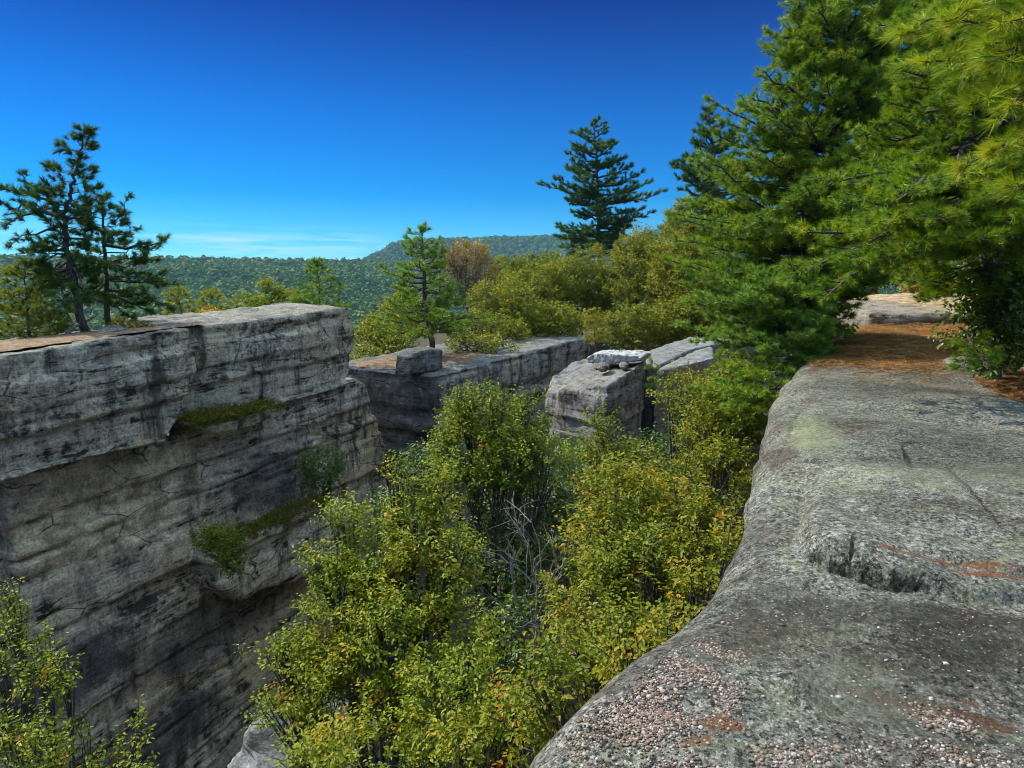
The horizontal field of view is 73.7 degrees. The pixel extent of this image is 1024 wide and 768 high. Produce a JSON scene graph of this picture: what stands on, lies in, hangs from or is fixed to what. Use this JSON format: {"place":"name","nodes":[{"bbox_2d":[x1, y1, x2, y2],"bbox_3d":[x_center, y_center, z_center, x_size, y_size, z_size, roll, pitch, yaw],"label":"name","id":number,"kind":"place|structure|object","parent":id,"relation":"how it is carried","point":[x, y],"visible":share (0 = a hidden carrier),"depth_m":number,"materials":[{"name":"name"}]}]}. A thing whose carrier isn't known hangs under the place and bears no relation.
{"place":"outdoors","nodes":[
{"label":"outdoors","id":0,"kind":"place"},
{"bbox_2d":[0,0,909,260],"label":"sky","id":1,"kind":"structure","parent":0,"point":[327,129],"materials":[{"name":"blue"}]},
{"bbox_2d":[282,313,800,767],"bbox_3d":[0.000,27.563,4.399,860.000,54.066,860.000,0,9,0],"label":"ground","id":2,"kind":"structure","parent":0,"point":[440,340],"depth_m":23.08,"materials":[{"name":"green plant"}]},
{"bbox_2d":[0,254,78,339],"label":"young pine","id":3,"kind":"object","parent":2,"relation":"on","point":[31,324],"visible":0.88,"depth_m":14.91,"materials":[{"name":"green plant"}]},
{"bbox_2d":[0,120,124,331],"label":"pitch pine","id":4,"kind":"object","parent":2,"relation":"on","point":[68,276],"visible":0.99,"depth_m":15.45,"materials":[{"name":"green plant"}]},
{"bbox_2d":[64,308,96,333],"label":"dead branch","id":5,"kind":"object","parent":4,"relation":"attached to","point":[74,326],"visible":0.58,"depth_m":15.75,"materials":[{"name":"grey wood"}]},
{"bbox_2d":[0,576,159,767],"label":"birch tree","id":6,"kind":"object","parent":2,"relation":"on","point":[51,735],"visible":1,"depth_m":8.10,"materials":[{"name":"green plant"}]},
{"bbox_2d":[68,187,181,325],"bbox_3d":[-9.566,3.041,17.759,2.468,15.928,2.341,-7,12,-38],"label":"pitch pine","id":7,"kind":"object","parent":2,"relation":"on","point":[130,292],"visible":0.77,"depth_m":16.67,"materials":[{"name":"green plant"}]},
{"bbox_2d":[160,286,198,314],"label":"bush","id":8,"kind":"object","parent":2,"relation":"on","point":[177,295],"visible":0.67,"depth_m":25.74,"materials":[{"name":"plant"}]},
{"bbox_2d":[0,302,391,767],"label":"cliff","id":9,"kind":"structure","parent":2,"relation":"on","point":[114,488],"depth_m":16.59,"materials":[{"name":"grey stone"}]},
{"bbox_2d":[0,324,202,351],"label":"pine litter","id":10,"kind":"object","parent":9,"relation":"on","point":[14,344],"visible":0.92,"depth_m":14.10,"materials":[{"name":"brown plant"}]},
{"bbox_2d":[96,325,128,331],"bbox_3d":[-9.150,-1.115,15.684,0.680,0.409,1.636,-6,11,-32],"label":"flat stone","id":11,"kind":"object","parent":9,"relation":"on","point":[112,328],"visible":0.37,"depth_m":15.44,"materials":[{"name":"grey stone"}]},
{"bbox_2d":[104,313,154,327],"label":"shrub","id":12,"kind":"object","parent":9,"relation":"on","point":[116,321],"visible":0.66,"depth_m":16.50,"materials":[{"name":"green plant"}]},
{"bbox_2d":[188,519,254,583],"bbox_3d":[-6.876,3.899,15.714,1.264,2.130,3.243,-7,11,-36],"label":"ledge bush","id":13,"kind":"object","parent":9,"relation":"on","point":[229,555],"visible":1,"depth_m":14.79,"materials":[{"name":"green plant"}]},
{"bbox_2d":[173,397,284,434],"bbox_3d":[-7.185,0.745,17.543,0.931,0.700,3.296,4,10,22],"label":"moss patch","id":14,"kind":"object","parent":9,"relation":"on","point":[197,416],"visible":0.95,"depth_m":17.04,"materials":[{"name":"green plant"}]},
{"bbox_2d":[201,492,332,553],"bbox_3d":[-6.692,3.826,19.112,0.981,0.786,4.576,4,10,23],"label":"moss patch","id":15,"kind":"object","parent":9,"relation":"on","point":[259,524],"visible":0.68,"depth_m":19.10,"materials":[{"name":"green plant"}]},
{"bbox_2d":[292,442,350,497],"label":"ledge bush","id":16,"kind":"object","parent":9,"relation":"on","point":[313,476],"visible":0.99,"depth_m":18.35,"materials":[{"name":"green plant"}]},
{"bbox_2d":[190,304,219,312],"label":"shrub","id":17,"kind":"object","parent":2,"relation":"on","point":[202,310],"visible":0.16,"depth_m":24.87,"materials":[{"name":"yellow plant"}]},
{"bbox_2d":[195,286,230,312],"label":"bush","id":18,"kind":"object","parent":2,"relation":"on","point":[211,291],"visible":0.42,"depth_m":26.60,"materials":[{"name":"plant"}]},
{"bbox_2d":[219,274,309,308],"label":"maple tree","id":19,"kind":"object","parent":2,"relation":"on","point":[260,299],"visible":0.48,"depth_m":29.35,"materials":[{"name":"plant"}]},
{"bbox_2d":[227,687,379,767],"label":"fallen boulder","id":20,"kind":"object","parent":2,"relation":"on","point":[257,750],"visible":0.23,"depth_m":9.18,"materials":[{"name":"grey stone"}]},
{"bbox_2d":[287,256,350,309],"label":"young pine","id":21,"kind":"object","parent":2,"relation":"on","point":[308,293],"visible":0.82,"depth_m":26.56,"materials":[{"name":"green plant"}]},
{"bbox_2d":[349,283,424,360],"bbox_3d":[-6.240,-2.300,34.105,4.203,5.533,6.118,0,9,0],"label":"bush","id":22,"kind":"object","parent":2,"relation":"on","point":[381,344],"visible":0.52,"depth_m":33.62,"materials":[{"name":"green plant"}]},
{"bbox_2d":[232,447,566,767],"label":"birch tree","id":23,"kind":"object","parent":2,"relation":"on","point":[401,563],"visible":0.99,"depth_m":7.99,"materials":[{"name":"green plant"}]},
{"bbox_2d":[359,434,454,595],"bbox_3d":[-2.281,6.280,15.386,2.193,10.097,3.054,0,9,0],"label":"bush","id":24,"kind":"object","parent":2,"relation":"on","point":[415,454],"visible":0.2,"depth_m":15.09,"materials":[{"name":"green plant"}]},
{"bbox_2d":[367,219,491,347],"bbox_3d":[-3.400,-0.499,29.351,5.256,12.945,5.512,0,9,0],"label":"pitch pine","id":25,"kind":"object","parent":2,"relation":"on","point":[427,314],"visible":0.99,"depth_m":28.36,"materials":[{"name":"green plant"}]},
{"bbox_2d":[346,332,589,547],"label":"rock wall","id":26,"kind":"structure","parent":2,"relation":"on","point":[401,406],"depth_m":26.29,"materials":[{"name":"grey stone"}]},
{"bbox_2d":[395,346,442,374],"bbox_3d":[-3.393,-0.854,25.050,0.685,1.011,2.679,3,10,19],"label":"boulder","id":27,"kind":"object","parent":26,"relation":"on","point":[416,360],"visible":0.99,"depth_m":24.41,"materials":[{"name":"grey stone"}]},
{"bbox_2d":[353,351,490,369],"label":"needle litter","id":28,"kind":"object","parent":26,"relation":"on","point":[390,362],"visible":0.51,"depth_m":27.73,"materials":[{"name":"brown plant"}]},
{"bbox_2d":[444,328,525,353],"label":"bush","id":29,"kind":"object","parent":26,"relation":"on","point":[467,339],"visible":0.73,"depth_m":30.45,"materials":[{"name":"green plant"}]},
{"bbox_2d":[446,306,533,340],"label":"bush","id":30,"kind":"object","parent":26,"relation":"on","point":[510,332],"visible":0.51,"depth_m":34.25,"materials":[{"name":"green plant"}]},
{"bbox_2d":[507,299,594,337],"bbox_3d":[2.168,-2.727,37.429,5.167,3.885,4.200,0,9,0],"label":"bush","id":31,"kind":"object","parent":26,"relation":"on","point":[548,324],"visible":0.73,"depth_m":36.55,"materials":[{"name":"green plant"}]},
{"bbox_2d":[438,237,504,334],"bbox_3d":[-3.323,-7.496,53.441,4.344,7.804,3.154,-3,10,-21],"label":"oak tree","id":32,"kind":"object","parent":2,"relation":"on","point":[465,243],"visible":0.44,"depth_m":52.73,"materials":[{"name":"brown plant"}]},
{"bbox_2d":[414,376,588,765],"bbox_3d":[-0.211,5.748,13.374,3.114,11.872,2.333,0,9,0],"label":"birch tree","id":33,"kind":"object","parent":2,"relation":"on","point":[495,459],"visible":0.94,"depth_m":12.42,"materials":[{"name":"green plant"}]},
{"bbox_2d":[461,271,543,334],"bbox_3d":[-0.501,-2.452,38.258,4.902,7.718,5.307,0,9,0],"label":"bush","id":34,"kind":"object","parent":2,"relation":"on","point":[505,298],"visible":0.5,"depth_m":37.16,"materials":[{"name":"green plant"}]},
{"bbox_2d":[478,254,530,304],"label":"oak tree","id":35,"kind":"object","parent":2,"relation":"on","point":[499,258],"visible":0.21,"depth_m":60.26,"materials":[{"name":"green plant"}]},
{"bbox_2d":[435,455,608,767],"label":"bush","id":36,"kind":"object","parent":2,"relation":"on","point":[520,576],"visible":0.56,"depth_m":12.48,"materials":[{"name":"green plant"}]},
{"bbox_2d":[463,491,585,749],"bbox_3d":[0.187,6.892,9.221,1.684,10.849,1.758,0,9,0],"label":"dead shrub","id":37,"kind":"object","parent":2,"relation":"on","point":[537,625],"visible":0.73,"depth_m":8.74,"materials":[{"name":"grey wood"}]},
{"bbox_2d":[511,252,547,296],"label":"oak tree","id":38,"kind":"object","parent":2,"relation":"on","point":[522,257],"visible":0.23,"depth_m":60.31,"materials":[{"name":"green plant"}]},
{"bbox_2d":[502,257,584,334],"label":"birch tree","id":39,"kind":"object","parent":2,"relation":"on","point":[551,271],"visible":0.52,"depth_m":42.20,"materials":[{"name":"green plant"}]},
{"bbox_2d":[526,249,567,293],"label":"oak tree","id":40,"kind":"object","parent":2,"relation":"on","point":[544,255],"visible":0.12,"depth_m":60.82,"materials":[{"name":"green plant"}]},
{"bbox_2d":[546,430,581,542],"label":"broken pillar","id":41,"kind":"structure","parent":2,"relation":"on","point":[562,435],"depth_m":21.93,"materials":[{"name":"grey stone"}]},
{"bbox_2d":[543,243,618,334],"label":"birch tree","id":42,"kind":"object","parent":2,"relation":"on","point":[586,297],"visible":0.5,"depth_m":44.49,"materials":[{"name":"green plant"}]},
{"bbox_2d":[545,359,645,472],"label":"split block","id":43,"kind":"structure","parent":2,"relation":"on","point":[575,389],"depth_m":22.89,"materials":[{"name":"grey stone"}]},
{"bbox_2d":[596,362,609,371],"bbox_3d":[3.099,-0.575,23.299,0.454,0.318,0.653,0,9,0],"label":"support stone","id":44,"kind":"object","parent":43,"relation":"on","point":[602,366],"visible":1,"depth_m":23.08,"materials":[{"name":"grey stone"}]},
{"bbox_2d":[587,349,650,364],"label":"balanced slab","id":45,"kind":"structure","parent":44,"relation":"on","point":[609,357],"depth_m":23.95,"materials":[{"name":"grey stone"}]},
{"bbox_2d":[619,362,628,369],"bbox_3d":[3.809,-0.621,23.292,0.314,0.264,0.652,0,9,0],"label":"support stone","id":46,"kind":"object","parent":43,"relation":"on","point":[623,365],"visible":1,"depth_m":23.08,"materials":[{"name":"grey stone"}]},
{"bbox_2d":[580,308,614,352],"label":"young pine","id":47,"kind":"object","parent":2,"relation":"on","point":[595,339],"visible":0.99,"depth_m":32.88,"materials":[{"name":"green plant"}]},
{"bbox_2d":[535,115,668,263],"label":"white pine","id":48,"kind":"object","parent":2,"relation":"on","point":[598,206],"visible":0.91,"depth_m":66.75,"materials":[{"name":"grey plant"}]},
{"bbox_2d":[498,450,744,738],"bbox_3d":[1.404,6.736,7.972,2.577,11.510,4.058,2,9,13],"label":"birch tree","id":49,"kind":"object","parent":2,"relation":"on","point":[613,567],"visible":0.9,"depth_m":7.35,"materials":[{"name":"green plant"}]},
{"bbox_2d":[597,218,674,334],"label":"birch tree","id":50,"kind":"object","parent":2,"relation":"on","point":[633,262],"visible":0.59,"depth_m":42.98,"materials":[{"name":"green plant"}]},
{"bbox_2d":[539,411,738,621],"bbox_3d":[2.847,5.443,15.494,4.682,9.963,2.691,0,9,0],"label":"bush","id":51,"kind":"object","parent":2,"relation":"on","point":[664,444],"visible":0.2,"depth_m":14.63,"materials":[{"name":"green plant"}]},
{"bbox_2d":[583,298,699,350],"bbox_3d":[6.897,-2.714,37.485,6.167,4.060,4.626,0,9,0],"label":"bush","id":52,"kind":"object","parent":2,"relation":"on","point":[634,336],"visible":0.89,"depth_m":36.50,"materials":[{"name":"green plant"}]},
{"bbox_2d":[643,357,661,389],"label":"pine seedling","id":53,"kind":"object","parent":2,"relation":"on","point":[651,368],"visible":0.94,"depth_m":23.19,"materials":[{"name":"green plant"}]},
{"bbox_2d":[636,224,669,256],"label":"white pine","id":54,"kind":"object","parent":2,"relation":"on","point":[656,235],"visible":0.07,"depth_m":58.60,"materials":[{"name":"grey plant"}]},
{"bbox_2d":[573,351,768,625],"bbox_3d":[2.908,5.495,13.309,3.582,12.283,3.818,2,9,15],"label":"birch tree","id":55,"kind":"object","parent":2,"relation":"on","point":[713,447],"visible":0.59,"depth_m":12.23,"materials":[{"name":"green plant"}]},
{"bbox_2d":[640,337,727,486],"bbox_3d":[7.223,0.917,29.535,3.364,5.226,10.753,4,10,23],"label":"rock shelf","id":56,"kind":"object","parent":2,"relation":"on","point":[684,351],"visible":0.27,"depth_m":25.79,"materials":[{"name":"grey stone"}]},
{"bbox_2d":[639,225,730,333],"bbox_3d":[10.073,-5.177,39.912,5.334,8.118,5.826,0,9,0],"label":"birch tree","id":57,"kind":"object","parent":2,"relation":"on","point":[669,276],"visible":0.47,"depth_m":39.41,"materials":[{"name":"green plant"}]},
{"bbox_2d":[645,290,738,349],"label":"birch tree","id":58,"kind":"object","parent":2,"relation":"on","point":[694,317],"visible":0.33,"depth_m":37.05,"materials":[{"name":"green plant"}]},
{"bbox_2d":[657,191,741,332],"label":"birch tree","id":59,"kind":"object","parent":2,"relation":"on","point":[691,227],"visible":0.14,"depth_m":48.30,"materials":[{"name":"green plant"}]},
{"bbox_2d":[667,104,767,307],"bbox_3d":[12.137,-9.168,41.267,6.204,14.784,5.306,0,9,0],"label":"white pine","id":60,"kind":"object","parent":2,"relation":"on","point":[704,186],"visible":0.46,"depth_m":39.89,"materials":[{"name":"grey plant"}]},
{"bbox_2d":[684,359,796,444],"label":"white pine","id":61,"kind":"object","parent":2,"relation":"on","point":[755,390],"visible":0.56,"depth_m":11.88,"materials":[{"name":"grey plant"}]},
{"bbox_2d":[673,261,845,379],"bbox_3d":[4.860,4.264,14.005,3.182,13.407,2.781,0,9,0],"label":"white pine","id":62,"kind":"object","parent":2,"relation":"on","point":[805,343],"visible":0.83,"depth_m":12.62,"materials":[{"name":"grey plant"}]},
{"bbox_2d":[529,324,1023,767],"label":"rock ledge","id":63,"kind":"object","parent":2,"relation":"on","point":[886,499],"visible":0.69,"depth_m":3.50,"materials":[{"name":"grey stone"}]},
{"bbox_2d":[554,637,752,767],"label":"pebbles","id":64,"kind":"object","parent":63,"relation":"on","point":[643,713],"visible":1,"depth_m":2.54,"materials":[{"name":"stone"}]},
{"bbox_2d":[832,319,860,342],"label":"sapling","id":65,"kind":"object","parent":63,"relation":"on","point":[852,332],"visible":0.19,"depth_m":14.83,"materials":[{"name":"green plant"}]},
{"bbox_2d":[721,600,1021,767],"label":"pebbles","id":66,"kind":"object","parent":63,"relation":"on","point":[969,721],"visible":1,"depth_m":2.79,"materials":[{"name":"stone"}]},
{"bbox_2d":[742,737,1023,767],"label":"pebbles","id":67,"kind":"object","parent":63,"relation":"on","point":[950,757],"visible":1,"depth_m":2.29,"materials":[{"name":"stone"}]},
{"bbox_2d":[802,322,1023,384],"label":"pine needles","id":68,"kind":"object","parent":63,"relation":"on","point":[890,345],"visible":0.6,"depth_m":12.95,"materials":[{"name":"brown plant"}]},
{"bbox_2d":[891,670,984,739],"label":"pebbles","id":69,"kind":"object","parent":63,"relation":"on","point":[954,721],"visible":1,"depth_m":2.52,"materials":[{"name":"stone"}]},
{"bbox_2d":[872,0,1023,204],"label":"white pine","id":70,"kind":"object","parent":63,"relation":"on","point":[989,51],"visible":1,"depth_m":4.86,"materials":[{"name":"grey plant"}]},
{"bbox_2d":[942,356,983,370],"bbox_3d":[7.395,-0.290,11.064,0.851,0.344,0.690,0,9,0],"label":"stone","id":71,"kind":"object","parent":63,"relation":"on","point":[946,361],"visible":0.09,"depth_m":10.86,"materials":[{"name":"grey stone"}]},
{"bbox_2d":[928,230,1023,381],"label":"leafy shrub","id":72,"kind":"object","parent":63,"relation":"on","point":[1008,319],"visible":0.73,"depth_m":9.04,"materials":[{"name":"green plant"}]},
{"bbox_2d":[971,368,1023,403],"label":"pine needles","id":73,"kind":"object","parent":63,"relation":"on","point":[1012,384],"visible":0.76,"depth_m":9.35,"materials":[{"name":"brown plant"}]},
{"bbox_2d":[659,0,918,339],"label":"white pine","id":74,"kind":"object","parent":2,"relation":"on","point":[805,57],"visible":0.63,"depth_m":13.23,"materials":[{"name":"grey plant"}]},
{"bbox_2d":[773,0,1023,382],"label":"white pine","id":75,"kind":"object","parent":2,"relation":"on","point":[976,218],"visible":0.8,"depth_m":8.55,"materials":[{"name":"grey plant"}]},
{"bbox_2d":[850,0,1004,297],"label":"white pine","id":76,"kind":"object","parent":2,"relation":"on","point":[931,118],"depth_m":19.88,"materials":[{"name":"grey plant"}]},
{"bbox_2d":[836,292,1019,334],"bbox_3d":[16.559,-1.339,25.321,6.843,4.038,20.487,7,12,39],"label":"raised ledge","id":77,"kind":"object","parent":2,"relation":"on","point":[898,308],"visible":0.16,"depth_m":18.71,"materials":[{"name":"grey stone"}]},
{"bbox_2d":[897,278,930,292],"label":"shrub","id":78,"kind":"object","parent":77,"relation":"on","point":[909,288],"visible":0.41,"depth_m":28.71,"materials":[{"name":"yellow plant"}]},
{"bbox_2d":[866,230,968,294],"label":"undergrowth","id":79,"kind":"object","parent":77,"relation":"on","point":[891,276],"visible":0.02,"depth_m":29.99,"materials":[{"name":"green plant"}]},
{"bbox_2d":[900,30,1023,281],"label":"white pine","id":80,"kind":"object","parent":2,"relation":"on","point":[941,118],"visible":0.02,"depth_m":14.70,"materials":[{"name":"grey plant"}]},
{"bbox_3d":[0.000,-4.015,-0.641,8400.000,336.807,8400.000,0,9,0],"label":"hills","id":81,"kind":"structure","parent":0,"visible":0},
{"bbox_2d":[0,253,956,341],"bbox_3d":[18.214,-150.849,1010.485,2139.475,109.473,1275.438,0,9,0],"label":"forest","id":82,"kind":"object","parent":81,"relation":"on","point":[367,282],"visible":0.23,"depth_m":1057.14,"materials":[{"name":"green plant"}]},
{"bbox_2d":[292,225,890,261],"bbox_3d":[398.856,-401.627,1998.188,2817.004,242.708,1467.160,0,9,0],"label":"forest","id":83,"kind":"object","parent":81,"relation":"on","point":[509,246],"visible":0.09,"depth_m":2379.35,"materials":[{"name":"green plant"}]}
]}

